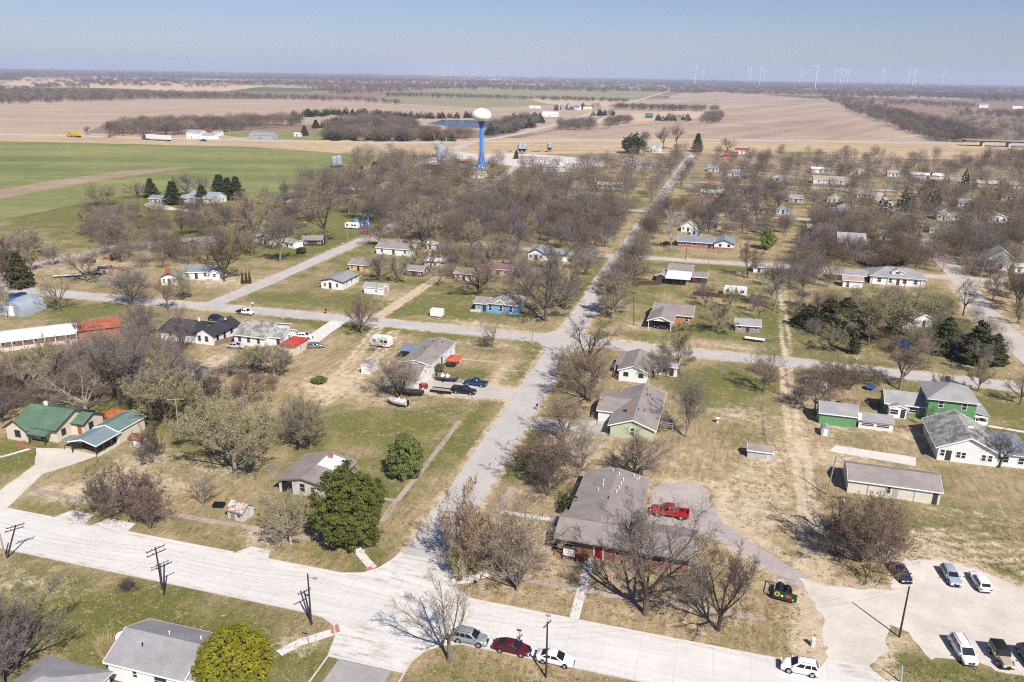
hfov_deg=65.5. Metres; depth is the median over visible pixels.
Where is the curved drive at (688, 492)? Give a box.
[645,482,807,590]
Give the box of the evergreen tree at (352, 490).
[307,459,389,550]
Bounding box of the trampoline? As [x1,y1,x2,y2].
[864,384,876,391]
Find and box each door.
[4,342,12,348]
[5,306,13,315]
[15,340,22,346]
[26,339,33,345]
[48,336,55,342]
[58,335,65,341]
[77,425,81,434]
[400,379,410,387]
[595,547,601,557]
[601,412,611,421]
[891,488,898,498]
[900,409,905,417]
[931,493,938,504]
[944,450,951,460]
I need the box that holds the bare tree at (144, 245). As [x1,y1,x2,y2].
[134,234,154,264]
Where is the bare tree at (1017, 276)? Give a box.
[1004,271,1022,299]
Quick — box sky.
[0,0,1023,84]
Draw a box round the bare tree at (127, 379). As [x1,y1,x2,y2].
[121,359,164,408]
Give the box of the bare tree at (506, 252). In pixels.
[501,241,521,259]
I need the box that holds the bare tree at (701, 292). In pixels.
[697,282,715,306]
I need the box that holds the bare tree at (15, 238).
[6,231,29,250]
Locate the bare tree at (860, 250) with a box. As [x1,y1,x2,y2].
[846,245,864,263]
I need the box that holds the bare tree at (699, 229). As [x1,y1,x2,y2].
[688,220,707,235]
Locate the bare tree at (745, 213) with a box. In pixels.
[735,206,754,231]
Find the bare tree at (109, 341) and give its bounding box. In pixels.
[94,330,136,377]
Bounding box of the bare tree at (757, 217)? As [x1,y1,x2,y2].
[754,211,771,224]
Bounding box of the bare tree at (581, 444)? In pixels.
[553,409,610,468]
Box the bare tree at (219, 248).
[208,240,228,262]
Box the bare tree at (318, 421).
[285,397,330,446]
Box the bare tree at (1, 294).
[0,274,9,318]
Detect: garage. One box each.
[62,409,145,456]
[148,195,168,203]
[278,336,308,355]
[363,281,389,294]
[406,264,429,276]
[903,312,933,326]
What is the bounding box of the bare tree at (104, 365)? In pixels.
[88,348,121,388]
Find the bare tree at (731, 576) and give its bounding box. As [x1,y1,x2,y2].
[669,527,768,633]
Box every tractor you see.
[109,252,120,260]
[419,382,427,388]
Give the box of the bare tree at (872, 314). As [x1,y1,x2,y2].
[837,285,901,345]
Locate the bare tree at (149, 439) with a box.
[127,411,165,463]
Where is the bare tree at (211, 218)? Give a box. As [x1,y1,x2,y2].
[201,208,221,227]
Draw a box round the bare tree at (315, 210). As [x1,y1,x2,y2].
[295,182,344,244]
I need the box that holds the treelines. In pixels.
[0,75,1023,117]
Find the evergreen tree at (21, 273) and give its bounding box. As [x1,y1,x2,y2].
[1,251,35,288]
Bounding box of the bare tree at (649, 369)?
[634,351,655,383]
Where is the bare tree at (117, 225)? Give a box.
[104,215,127,235]
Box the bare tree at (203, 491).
[183,468,217,507]
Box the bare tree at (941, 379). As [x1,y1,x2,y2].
[930,370,956,381]
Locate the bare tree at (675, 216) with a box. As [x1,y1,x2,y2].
[664,205,687,235]
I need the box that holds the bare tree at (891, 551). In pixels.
[860,511,916,565]
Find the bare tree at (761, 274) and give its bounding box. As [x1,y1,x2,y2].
[755,265,771,285]
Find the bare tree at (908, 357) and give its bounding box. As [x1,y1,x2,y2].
[873,335,941,389]
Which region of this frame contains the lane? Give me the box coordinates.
[0,236,219,275]
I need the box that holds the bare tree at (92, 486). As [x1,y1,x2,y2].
[64,456,118,522]
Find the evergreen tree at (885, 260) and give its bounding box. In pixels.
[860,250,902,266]
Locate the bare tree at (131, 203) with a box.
[120,194,146,217]
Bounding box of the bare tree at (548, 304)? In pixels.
[502,247,584,321]
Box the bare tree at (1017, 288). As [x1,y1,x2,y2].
[1004,278,1023,306]
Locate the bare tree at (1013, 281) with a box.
[1005,267,1023,313]
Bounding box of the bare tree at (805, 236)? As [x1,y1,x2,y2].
[795,231,815,252]
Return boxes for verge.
[0,133,1023,158]
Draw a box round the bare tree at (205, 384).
[174,365,228,401]
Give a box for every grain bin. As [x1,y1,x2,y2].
[331,156,337,165]
[336,155,342,167]
[436,144,446,157]
[517,143,522,151]
[521,143,526,151]
[547,142,551,151]
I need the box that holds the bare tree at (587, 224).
[577,218,596,238]
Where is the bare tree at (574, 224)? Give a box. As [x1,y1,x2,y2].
[566,216,584,241]
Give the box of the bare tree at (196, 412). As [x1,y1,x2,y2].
[168,397,230,442]
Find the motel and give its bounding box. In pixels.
[0,317,120,351]
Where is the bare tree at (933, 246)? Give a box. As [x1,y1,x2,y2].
[924,236,943,261]
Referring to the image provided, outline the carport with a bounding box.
[397,342,419,359]
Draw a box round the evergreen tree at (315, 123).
[311,120,320,127]
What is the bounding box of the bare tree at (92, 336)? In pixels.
[74,327,120,371]
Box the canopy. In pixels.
[445,355,462,369]
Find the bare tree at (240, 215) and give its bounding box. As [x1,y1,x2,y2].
[229,203,256,229]
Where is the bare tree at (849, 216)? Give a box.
[840,210,857,225]
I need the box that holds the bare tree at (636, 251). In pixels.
[633,236,653,271]
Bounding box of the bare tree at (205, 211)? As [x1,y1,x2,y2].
[201,204,220,222]
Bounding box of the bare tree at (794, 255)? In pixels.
[784,247,808,270]
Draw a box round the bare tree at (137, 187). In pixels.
[121,181,147,197]
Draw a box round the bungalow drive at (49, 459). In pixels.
[0,448,95,509]
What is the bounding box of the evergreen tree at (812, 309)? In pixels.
[792,304,820,325]
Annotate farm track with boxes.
[171,137,248,140]
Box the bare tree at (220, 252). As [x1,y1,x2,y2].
[198,226,243,280]
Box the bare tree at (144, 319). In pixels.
[118,304,158,339]
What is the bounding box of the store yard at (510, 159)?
[414,151,604,171]
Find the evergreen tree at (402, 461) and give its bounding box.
[385,431,424,478]
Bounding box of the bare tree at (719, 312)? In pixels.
[693,303,739,332]
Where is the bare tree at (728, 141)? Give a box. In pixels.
[721,137,736,148]
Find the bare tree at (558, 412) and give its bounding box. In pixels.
[536,387,586,440]
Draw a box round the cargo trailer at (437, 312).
[430,307,443,317]
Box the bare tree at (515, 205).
[504,200,521,217]
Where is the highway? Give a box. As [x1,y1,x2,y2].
[0,134,1023,144]
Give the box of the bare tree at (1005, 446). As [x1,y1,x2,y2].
[975,425,1023,467]
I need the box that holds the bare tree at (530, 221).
[520,212,538,237]
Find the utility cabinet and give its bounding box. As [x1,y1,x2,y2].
[810,637,816,646]
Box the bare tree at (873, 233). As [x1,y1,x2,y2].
[864,223,883,242]
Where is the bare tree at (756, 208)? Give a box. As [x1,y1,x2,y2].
[748,200,766,215]
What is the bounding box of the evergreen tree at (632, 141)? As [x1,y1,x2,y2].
[621,132,646,153]
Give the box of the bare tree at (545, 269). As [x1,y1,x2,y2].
[537,262,559,286]
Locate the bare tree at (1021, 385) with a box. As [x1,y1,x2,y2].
[998,372,1023,404]
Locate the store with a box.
[518,156,550,162]
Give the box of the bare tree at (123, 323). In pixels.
[110,317,143,344]
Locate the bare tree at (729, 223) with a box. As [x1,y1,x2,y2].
[716,215,739,233]
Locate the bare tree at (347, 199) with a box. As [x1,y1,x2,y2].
[339,193,351,213]
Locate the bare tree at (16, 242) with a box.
[0,223,64,256]
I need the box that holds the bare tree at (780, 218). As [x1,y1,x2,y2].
[775,212,795,232]
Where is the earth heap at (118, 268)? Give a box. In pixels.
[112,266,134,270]
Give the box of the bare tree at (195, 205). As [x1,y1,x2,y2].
[190,196,204,216]
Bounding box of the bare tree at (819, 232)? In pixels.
[814,224,838,239]
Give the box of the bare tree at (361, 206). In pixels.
[356,199,368,220]
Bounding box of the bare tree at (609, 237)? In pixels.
[597,224,619,246]
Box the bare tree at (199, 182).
[191,176,210,189]
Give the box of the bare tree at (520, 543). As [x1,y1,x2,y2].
[463,483,580,591]
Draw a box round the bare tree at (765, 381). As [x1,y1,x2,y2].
[743,342,800,391]
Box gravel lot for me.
[798,559,1023,675]
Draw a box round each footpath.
[0,447,34,457]
[277,624,347,655]
[356,543,376,567]
[452,570,490,584]
[489,487,516,521]
[502,510,557,521]
[569,558,593,619]
[988,425,1023,432]
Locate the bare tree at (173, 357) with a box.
[150,340,194,376]
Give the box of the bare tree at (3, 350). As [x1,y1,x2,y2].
[0,349,40,376]
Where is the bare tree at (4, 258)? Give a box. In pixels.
[0,236,12,273]
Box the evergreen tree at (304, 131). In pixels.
[300,126,308,135]
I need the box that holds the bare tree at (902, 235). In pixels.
[891,229,911,244]
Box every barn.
[175,364,208,385]
[249,131,277,139]
[542,111,559,116]
[583,107,592,110]
[645,113,652,117]
[723,151,738,157]
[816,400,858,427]
[1011,106,1022,108]
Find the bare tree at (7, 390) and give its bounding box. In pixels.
[0,379,17,414]
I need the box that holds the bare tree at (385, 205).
[376,195,392,214]
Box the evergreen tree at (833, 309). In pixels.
[807,297,846,330]
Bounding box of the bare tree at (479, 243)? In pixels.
[475,238,493,259]
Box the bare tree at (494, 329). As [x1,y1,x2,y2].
[476,317,499,347]
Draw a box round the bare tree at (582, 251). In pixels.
[574,245,592,259]
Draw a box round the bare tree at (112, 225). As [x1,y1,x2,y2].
[95,212,141,245]
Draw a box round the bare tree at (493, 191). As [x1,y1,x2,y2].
[483,185,499,198]
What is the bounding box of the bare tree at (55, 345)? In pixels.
[31,334,69,371]
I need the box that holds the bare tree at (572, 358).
[548,337,593,383]
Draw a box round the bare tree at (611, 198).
[605,193,623,214]
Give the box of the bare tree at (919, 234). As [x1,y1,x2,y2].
[907,226,926,244]
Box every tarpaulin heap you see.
[357,215,364,220]
[363,219,370,224]
[895,340,910,346]
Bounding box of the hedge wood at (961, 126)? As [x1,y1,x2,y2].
[818,91,1023,162]
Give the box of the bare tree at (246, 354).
[227,344,275,374]
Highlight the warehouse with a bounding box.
[910,172,943,179]
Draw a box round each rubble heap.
[102,514,133,525]
[253,536,284,549]
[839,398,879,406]
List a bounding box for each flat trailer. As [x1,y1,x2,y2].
[53,274,82,277]
[430,386,452,393]
[744,336,768,341]
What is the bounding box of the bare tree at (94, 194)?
[69,182,119,205]
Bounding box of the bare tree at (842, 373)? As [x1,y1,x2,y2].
[829,356,868,389]
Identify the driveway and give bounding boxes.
[145,203,200,212]
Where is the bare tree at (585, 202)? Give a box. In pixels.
[581,194,592,210]
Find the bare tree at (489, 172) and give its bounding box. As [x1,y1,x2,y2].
[486,166,501,177]
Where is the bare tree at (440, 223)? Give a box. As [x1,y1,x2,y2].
[430,213,447,233]
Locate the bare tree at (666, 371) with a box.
[661,362,674,376]
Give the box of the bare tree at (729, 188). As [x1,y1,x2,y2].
[725,183,735,198]
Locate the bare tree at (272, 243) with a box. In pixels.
[261,222,285,249]
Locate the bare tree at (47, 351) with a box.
[13,331,64,377]
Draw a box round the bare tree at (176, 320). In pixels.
[159,302,196,351]
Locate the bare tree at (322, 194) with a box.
[314,186,330,205]
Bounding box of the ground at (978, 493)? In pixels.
[0,67,1023,681]
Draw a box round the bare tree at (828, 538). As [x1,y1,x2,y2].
[807,505,879,563]
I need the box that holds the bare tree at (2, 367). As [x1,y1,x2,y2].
[0,355,32,385]
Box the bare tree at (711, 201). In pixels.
[702,195,714,210]
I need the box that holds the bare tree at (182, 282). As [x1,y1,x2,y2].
[162,265,196,299]
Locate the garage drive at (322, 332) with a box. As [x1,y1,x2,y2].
[308,321,345,341]
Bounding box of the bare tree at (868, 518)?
[805,477,924,579]
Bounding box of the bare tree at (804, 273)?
[792,259,817,291]
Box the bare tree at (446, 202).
[439,195,454,206]
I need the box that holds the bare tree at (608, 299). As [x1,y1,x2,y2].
[591,270,637,316]
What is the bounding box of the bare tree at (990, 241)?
[979,231,1002,250]
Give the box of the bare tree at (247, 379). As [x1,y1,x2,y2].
[229,369,269,395]
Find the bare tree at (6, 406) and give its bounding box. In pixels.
[0,389,25,423]
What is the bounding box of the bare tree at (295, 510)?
[254,487,324,550]
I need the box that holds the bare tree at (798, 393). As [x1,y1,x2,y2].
[780,379,811,405]
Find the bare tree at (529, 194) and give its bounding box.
[522,187,541,205]
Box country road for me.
[447,85,688,150]
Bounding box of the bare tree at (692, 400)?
[669,369,709,436]
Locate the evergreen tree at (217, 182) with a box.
[209,174,223,191]
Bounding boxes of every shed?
[212,131,223,135]
[225,499,255,521]
[360,358,377,374]
[424,257,448,266]
[426,241,440,249]
[566,161,583,167]
[571,105,581,109]
[733,317,761,332]
[747,442,773,460]
[753,264,765,272]
[810,167,830,172]
[820,422,829,436]
[841,275,863,287]
[857,411,894,431]
[902,323,921,336]
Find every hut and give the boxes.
[0,294,46,316]
[293,133,301,136]
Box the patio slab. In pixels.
[830,445,915,465]
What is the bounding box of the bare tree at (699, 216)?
[692,207,708,228]
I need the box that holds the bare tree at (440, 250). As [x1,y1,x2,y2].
[432,239,449,257]
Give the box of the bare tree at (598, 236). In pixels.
[584,226,608,246]
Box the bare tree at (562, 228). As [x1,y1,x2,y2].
[550,222,572,247]
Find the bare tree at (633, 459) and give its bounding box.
[614,437,663,472]
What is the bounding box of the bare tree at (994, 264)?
[977,253,1011,277]
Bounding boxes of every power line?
[0,524,156,553]
[157,549,302,580]
[311,575,542,626]
[564,587,906,627]
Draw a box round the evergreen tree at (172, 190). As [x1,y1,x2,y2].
[161,181,186,204]
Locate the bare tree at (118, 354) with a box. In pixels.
[70,321,154,405]
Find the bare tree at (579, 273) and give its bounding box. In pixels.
[542,254,589,309]
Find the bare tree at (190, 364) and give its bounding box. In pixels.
[176,356,204,381]
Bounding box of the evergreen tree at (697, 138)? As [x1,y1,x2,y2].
[690,133,703,151]
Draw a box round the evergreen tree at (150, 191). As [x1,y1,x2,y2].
[142,178,160,197]
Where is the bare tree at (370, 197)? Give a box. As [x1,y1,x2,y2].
[360,192,378,207]
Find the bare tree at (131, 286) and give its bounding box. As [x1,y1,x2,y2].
[93,263,155,305]
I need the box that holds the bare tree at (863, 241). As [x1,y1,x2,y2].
[849,238,875,251]
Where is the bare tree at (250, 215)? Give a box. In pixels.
[226,188,274,251]
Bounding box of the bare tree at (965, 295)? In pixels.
[955,268,979,315]
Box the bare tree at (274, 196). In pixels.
[266,192,287,207]
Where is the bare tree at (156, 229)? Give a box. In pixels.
[148,222,169,248]
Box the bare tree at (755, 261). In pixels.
[738,239,764,277]
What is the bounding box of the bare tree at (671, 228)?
[665,214,683,248]
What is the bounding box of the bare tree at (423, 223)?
[393,195,441,249]
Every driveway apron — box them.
[53,510,92,523]
[91,518,134,532]
[233,546,270,559]
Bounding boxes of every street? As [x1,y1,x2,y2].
[0,284,1023,390]
[0,509,890,681]
[205,166,516,303]
[323,659,390,681]
[377,238,1017,282]
[402,153,696,560]
[556,205,926,225]
[673,181,923,192]
[875,192,1023,363]
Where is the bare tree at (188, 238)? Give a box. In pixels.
[183,230,204,256]
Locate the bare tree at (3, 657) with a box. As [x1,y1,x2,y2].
[0,608,31,681]
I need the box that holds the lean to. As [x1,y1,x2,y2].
[102,408,127,421]
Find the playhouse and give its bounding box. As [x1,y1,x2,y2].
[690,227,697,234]
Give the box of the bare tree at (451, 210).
[439,208,456,217]
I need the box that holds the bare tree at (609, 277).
[596,258,643,289]
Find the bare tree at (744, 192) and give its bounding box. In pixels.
[740,185,751,206]
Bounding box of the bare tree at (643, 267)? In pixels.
[613,258,657,279]
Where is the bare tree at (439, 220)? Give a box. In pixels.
[426,213,443,238]
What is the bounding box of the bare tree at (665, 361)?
[648,348,676,379]
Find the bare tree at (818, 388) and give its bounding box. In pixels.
[795,363,849,412]
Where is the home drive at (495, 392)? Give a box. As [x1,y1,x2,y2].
[421,378,517,399]
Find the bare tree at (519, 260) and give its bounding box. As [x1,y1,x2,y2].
[509,249,528,278]
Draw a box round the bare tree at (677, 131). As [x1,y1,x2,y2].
[667,121,685,143]
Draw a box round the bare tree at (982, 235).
[976,227,989,250]
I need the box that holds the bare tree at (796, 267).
[785,261,804,284]
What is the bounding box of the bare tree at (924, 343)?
[914,333,943,366]
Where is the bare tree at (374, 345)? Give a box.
[365,334,386,351]
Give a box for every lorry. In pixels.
[66,131,81,136]
[141,134,170,140]
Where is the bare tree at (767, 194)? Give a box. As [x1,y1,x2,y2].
[761,189,773,202]
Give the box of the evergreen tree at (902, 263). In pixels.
[885,253,908,264]
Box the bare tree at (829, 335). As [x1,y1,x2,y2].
[815,321,851,351]
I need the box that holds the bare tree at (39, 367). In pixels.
[0,343,58,390]
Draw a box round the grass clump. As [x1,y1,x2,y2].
[91,627,117,658]
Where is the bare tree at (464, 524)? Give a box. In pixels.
[418,474,505,573]
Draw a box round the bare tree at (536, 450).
[495,423,596,481]
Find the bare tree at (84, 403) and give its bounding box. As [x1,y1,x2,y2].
[28,356,115,408]
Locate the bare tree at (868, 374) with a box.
[857,363,890,384]
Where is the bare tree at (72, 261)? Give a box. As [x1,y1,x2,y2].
[55,244,105,281]
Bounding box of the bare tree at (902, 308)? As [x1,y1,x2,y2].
[872,283,944,339]
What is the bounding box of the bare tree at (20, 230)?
[8,226,27,239]
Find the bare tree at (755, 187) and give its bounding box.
[747,181,764,202]
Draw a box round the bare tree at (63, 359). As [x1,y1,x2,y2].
[44,343,81,373]
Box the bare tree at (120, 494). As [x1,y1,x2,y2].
[92,458,163,518]
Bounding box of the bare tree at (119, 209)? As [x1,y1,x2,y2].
[108,203,124,215]
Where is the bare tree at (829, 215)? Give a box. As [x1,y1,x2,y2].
[821,211,839,226]
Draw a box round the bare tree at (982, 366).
[967,355,996,391]
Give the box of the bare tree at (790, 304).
[786,295,810,313]
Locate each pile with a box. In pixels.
[127,433,149,447]
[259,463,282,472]
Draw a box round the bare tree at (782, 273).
[762,254,805,310]
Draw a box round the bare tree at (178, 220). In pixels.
[168,210,191,235]
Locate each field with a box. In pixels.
[0,99,531,133]
[0,141,369,220]
[0,166,192,198]
[2,75,262,91]
[224,131,315,139]
[316,127,348,139]
[349,96,549,107]
[359,75,668,87]
[411,95,621,106]
[422,86,662,99]
[525,91,933,140]
[596,111,703,122]
[706,88,820,95]
[777,151,824,155]
[824,86,1023,95]
[836,100,1023,116]
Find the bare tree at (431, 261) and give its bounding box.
[418,246,440,271]
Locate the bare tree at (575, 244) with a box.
[566,240,580,262]
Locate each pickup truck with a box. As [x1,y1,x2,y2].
[89,269,104,274]
[235,308,254,315]
[451,384,476,395]
[463,377,487,387]
[650,502,689,520]
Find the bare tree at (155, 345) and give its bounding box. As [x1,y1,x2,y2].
[135,333,167,357]
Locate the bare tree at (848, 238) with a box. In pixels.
[841,233,861,253]
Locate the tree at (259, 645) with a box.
[190,621,274,681]
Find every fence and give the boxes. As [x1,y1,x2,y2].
[215,330,233,345]
[341,402,459,420]
[461,358,499,362]
[492,348,510,380]
[633,280,661,284]
[693,291,721,297]
[758,403,767,439]
[893,425,922,431]
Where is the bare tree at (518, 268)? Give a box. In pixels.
[490,258,545,300]
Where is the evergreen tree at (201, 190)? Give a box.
[193,185,207,201]
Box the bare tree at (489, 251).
[481,243,499,262]
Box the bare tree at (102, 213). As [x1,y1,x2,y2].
[94,205,111,218]
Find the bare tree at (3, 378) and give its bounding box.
[0,357,24,402]
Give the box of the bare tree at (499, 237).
[496,230,517,246]
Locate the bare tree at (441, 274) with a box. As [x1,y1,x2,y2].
[423,263,450,285]
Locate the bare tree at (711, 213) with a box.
[699,204,719,229]
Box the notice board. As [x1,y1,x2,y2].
[562,546,576,561]
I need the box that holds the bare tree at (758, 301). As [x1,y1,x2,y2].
[751,290,769,318]
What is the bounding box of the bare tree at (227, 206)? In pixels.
[219,202,234,222]
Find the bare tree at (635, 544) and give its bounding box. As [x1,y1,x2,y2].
[594,485,725,615]
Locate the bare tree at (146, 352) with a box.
[126,347,156,364]
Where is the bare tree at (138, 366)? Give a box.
[125,354,176,384]
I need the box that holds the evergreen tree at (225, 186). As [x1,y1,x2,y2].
[218,177,233,195]
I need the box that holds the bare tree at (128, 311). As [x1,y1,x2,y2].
[113,304,151,322]
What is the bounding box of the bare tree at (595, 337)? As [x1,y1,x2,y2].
[563,313,622,370]
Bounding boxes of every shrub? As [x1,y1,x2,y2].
[113,576,140,592]
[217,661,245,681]
[244,271,247,283]
[247,270,251,283]
[295,247,306,253]
[310,376,327,383]
[434,363,444,371]
[440,537,474,581]
[474,335,499,346]
[557,503,563,512]
[558,491,577,509]
[657,414,669,430]
[673,321,696,330]
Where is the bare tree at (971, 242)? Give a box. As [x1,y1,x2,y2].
[962,235,979,254]
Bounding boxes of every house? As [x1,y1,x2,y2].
[2,401,104,448]
[13,655,113,681]
[102,618,237,681]
[158,315,240,344]
[159,268,182,284]
[179,191,226,203]
[180,237,214,249]
[182,265,222,279]
[231,319,297,346]
[254,233,283,244]
[274,451,357,497]
[301,235,324,245]
[319,270,359,289]
[347,258,374,271]
[375,241,416,255]
[382,337,456,388]
[453,267,477,280]
[470,171,486,177]
[470,293,527,314]
[487,262,513,275]
[527,245,570,261]
[553,468,694,572]
[596,383,666,441]
[614,348,654,382]
[636,160,652,167]
[647,302,695,330]
[650,144,661,152]
[654,356,680,376]
[655,263,708,284]
[677,234,735,250]
[681,220,696,231]
[699,198,718,205]
[708,165,719,171]
[727,169,739,175]
[735,148,749,153]
[772,174,781,180]
[775,206,790,214]
[788,194,803,202]
[812,175,846,184]
[826,191,842,202]
[826,201,849,212]
[830,266,927,286]
[835,232,868,251]
[849,167,863,173]
[855,190,872,197]
[880,376,990,427]
[886,170,899,176]
[921,409,1023,468]
[927,223,941,232]
[934,206,961,220]
[948,177,965,183]
[956,198,973,206]
[976,180,998,187]
[982,245,1017,269]
[983,211,1006,222]
[999,192,1017,200]
[1007,181,1022,188]
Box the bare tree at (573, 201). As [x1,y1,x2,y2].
[568,196,582,206]
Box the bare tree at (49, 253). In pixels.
[37,244,60,263]
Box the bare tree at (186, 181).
[169,172,198,193]
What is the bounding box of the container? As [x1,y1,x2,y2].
[8,293,18,298]
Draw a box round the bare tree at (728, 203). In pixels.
[722,194,735,210]
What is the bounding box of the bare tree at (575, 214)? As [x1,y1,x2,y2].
[564,202,583,227]
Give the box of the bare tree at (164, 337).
[144,326,181,352]
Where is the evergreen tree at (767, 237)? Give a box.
[759,227,777,249]
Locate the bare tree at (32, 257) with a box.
[20,246,38,270]
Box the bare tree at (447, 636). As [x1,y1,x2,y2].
[381,558,476,661]
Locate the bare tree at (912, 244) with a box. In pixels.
[900,240,919,252]
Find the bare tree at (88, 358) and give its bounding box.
[63,351,112,378]
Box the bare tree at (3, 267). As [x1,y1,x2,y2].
[0,237,13,278]
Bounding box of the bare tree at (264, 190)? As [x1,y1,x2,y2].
[255,184,272,197]
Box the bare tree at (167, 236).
[155,225,179,256]
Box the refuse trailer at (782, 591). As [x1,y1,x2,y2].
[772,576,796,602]
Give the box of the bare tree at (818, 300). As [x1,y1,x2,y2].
[805,289,834,310]
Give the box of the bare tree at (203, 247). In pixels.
[194,235,217,264]
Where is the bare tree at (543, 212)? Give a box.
[535,207,547,226]
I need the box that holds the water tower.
[472,108,491,167]
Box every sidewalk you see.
[29,488,84,500]
[159,510,347,547]
[379,421,461,521]
[490,571,765,621]
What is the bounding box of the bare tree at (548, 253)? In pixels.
[542,240,565,265]
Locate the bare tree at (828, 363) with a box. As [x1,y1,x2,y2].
[815,354,850,378]
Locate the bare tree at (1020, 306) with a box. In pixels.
[1010,296,1023,323]
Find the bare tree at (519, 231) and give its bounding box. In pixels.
[506,218,528,245]
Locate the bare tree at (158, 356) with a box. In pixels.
[132,347,173,379]
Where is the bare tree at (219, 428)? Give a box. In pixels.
[162,379,282,475]
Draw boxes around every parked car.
[208,314,225,320]
[226,342,245,348]
[295,331,313,339]
[306,342,324,348]
[452,625,488,647]
[492,637,531,657]
[535,648,574,668]
[654,323,671,329]
[660,241,670,245]
[780,655,820,678]
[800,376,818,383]
[888,561,913,583]
[939,563,962,586]
[947,632,978,666]
[968,570,992,592]
[1015,642,1023,659]
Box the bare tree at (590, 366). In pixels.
[552,340,623,402]
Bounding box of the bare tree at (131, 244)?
[113,238,138,256]
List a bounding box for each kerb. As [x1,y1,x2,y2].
[0,547,335,681]
[6,508,52,516]
[127,531,233,552]
[268,552,401,573]
[398,643,646,681]
[445,560,568,618]
[579,619,779,659]
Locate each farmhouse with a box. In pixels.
[185,129,218,138]
[978,103,988,107]
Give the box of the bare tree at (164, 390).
[116,358,202,427]
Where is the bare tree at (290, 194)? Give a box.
[281,191,295,200]
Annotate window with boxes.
[14,430,20,437]
[61,428,65,435]
[88,421,93,429]
[131,671,137,678]
[153,676,166,681]
[299,483,305,491]
[562,541,573,547]
[649,557,661,562]
[861,422,874,426]
[876,424,889,428]
[889,408,898,414]
[907,407,920,413]
[938,401,944,407]
[939,449,945,455]
[955,451,961,457]
[960,452,966,458]
[961,403,967,410]
[980,454,986,461]
[987,455,992,461]
[1002,456,1009,462]
[1017,458,1023,464]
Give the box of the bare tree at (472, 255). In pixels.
[465,242,486,267]
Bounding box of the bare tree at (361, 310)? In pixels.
[344,291,382,333]
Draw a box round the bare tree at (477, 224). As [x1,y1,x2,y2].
[466,218,483,240]
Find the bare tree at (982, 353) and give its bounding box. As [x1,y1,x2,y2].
[967,341,996,368]
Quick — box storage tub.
[212,501,225,507]
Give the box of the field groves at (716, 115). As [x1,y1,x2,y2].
[554,102,724,130]
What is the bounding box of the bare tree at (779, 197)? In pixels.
[773,190,788,205]
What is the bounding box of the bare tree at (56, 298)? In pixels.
[28,269,74,310]
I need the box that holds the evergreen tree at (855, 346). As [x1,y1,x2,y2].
[844,323,862,353]
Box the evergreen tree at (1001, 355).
[988,333,1010,366]
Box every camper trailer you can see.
[345,222,359,228]
[370,334,392,347]
[723,285,746,295]
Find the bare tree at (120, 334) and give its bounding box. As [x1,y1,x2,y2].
[112,332,139,348]
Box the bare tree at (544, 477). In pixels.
[528,447,578,499]
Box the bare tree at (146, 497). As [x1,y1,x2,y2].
[124,478,180,528]
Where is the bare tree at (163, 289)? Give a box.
[151,275,177,311]
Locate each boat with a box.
[386,397,409,407]
[402,388,425,396]
[435,373,462,381]
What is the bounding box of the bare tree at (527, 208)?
[518,203,538,214]
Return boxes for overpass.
[962,138,1023,146]
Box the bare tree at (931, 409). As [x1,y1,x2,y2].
[925,403,945,414]
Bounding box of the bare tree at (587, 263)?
[578,252,598,275]
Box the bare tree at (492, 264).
[475,255,501,284]
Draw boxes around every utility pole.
[0,534,5,556]
[5,522,24,558]
[146,544,165,589]
[156,561,171,594]
[167,398,183,438]
[298,587,312,623]
[307,573,317,624]
[543,614,550,677]
[826,456,836,494]
[831,495,846,515]
[898,586,909,637]
[900,665,902,681]
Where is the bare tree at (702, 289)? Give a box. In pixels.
[695,278,706,300]
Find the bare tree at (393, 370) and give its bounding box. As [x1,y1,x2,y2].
[359,347,424,396]
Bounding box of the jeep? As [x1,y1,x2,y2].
[987,638,1014,669]
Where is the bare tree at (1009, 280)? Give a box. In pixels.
[1003,267,1022,294]
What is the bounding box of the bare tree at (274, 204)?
[268,198,281,210]
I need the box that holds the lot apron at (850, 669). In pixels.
[820,659,886,681]
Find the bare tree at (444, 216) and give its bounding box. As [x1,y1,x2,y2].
[432,211,449,232]
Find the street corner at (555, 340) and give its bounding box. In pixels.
[537,329,593,352]
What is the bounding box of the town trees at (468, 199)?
[0,141,1023,413]
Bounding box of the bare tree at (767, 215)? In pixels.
[760,211,777,228]
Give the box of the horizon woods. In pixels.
[0,69,1023,101]
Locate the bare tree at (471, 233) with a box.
[461,222,482,249]
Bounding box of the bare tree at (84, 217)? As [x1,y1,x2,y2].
[70,208,97,233]
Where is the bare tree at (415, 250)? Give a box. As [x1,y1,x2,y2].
[401,238,428,264]
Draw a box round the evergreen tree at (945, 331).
[929,317,964,356]
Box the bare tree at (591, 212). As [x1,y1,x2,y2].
[585,205,600,224]
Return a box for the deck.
[660,414,674,429]
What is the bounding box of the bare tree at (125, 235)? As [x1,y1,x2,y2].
[111,229,136,249]
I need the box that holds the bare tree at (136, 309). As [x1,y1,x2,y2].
[124,298,161,334]
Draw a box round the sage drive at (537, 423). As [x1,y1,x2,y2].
[527,417,607,434]
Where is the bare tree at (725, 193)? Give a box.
[716,186,736,202]
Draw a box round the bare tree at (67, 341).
[58,336,85,362]
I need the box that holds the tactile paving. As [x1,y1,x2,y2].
[330,624,339,633]
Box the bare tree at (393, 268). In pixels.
[385,252,409,282]
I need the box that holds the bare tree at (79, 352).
[59,338,97,369]
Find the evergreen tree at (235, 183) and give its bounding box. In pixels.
[225,176,245,199]
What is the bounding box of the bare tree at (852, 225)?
[842,220,858,232]
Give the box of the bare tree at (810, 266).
[805,259,821,279]
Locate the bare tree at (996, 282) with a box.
[984,270,1005,299]

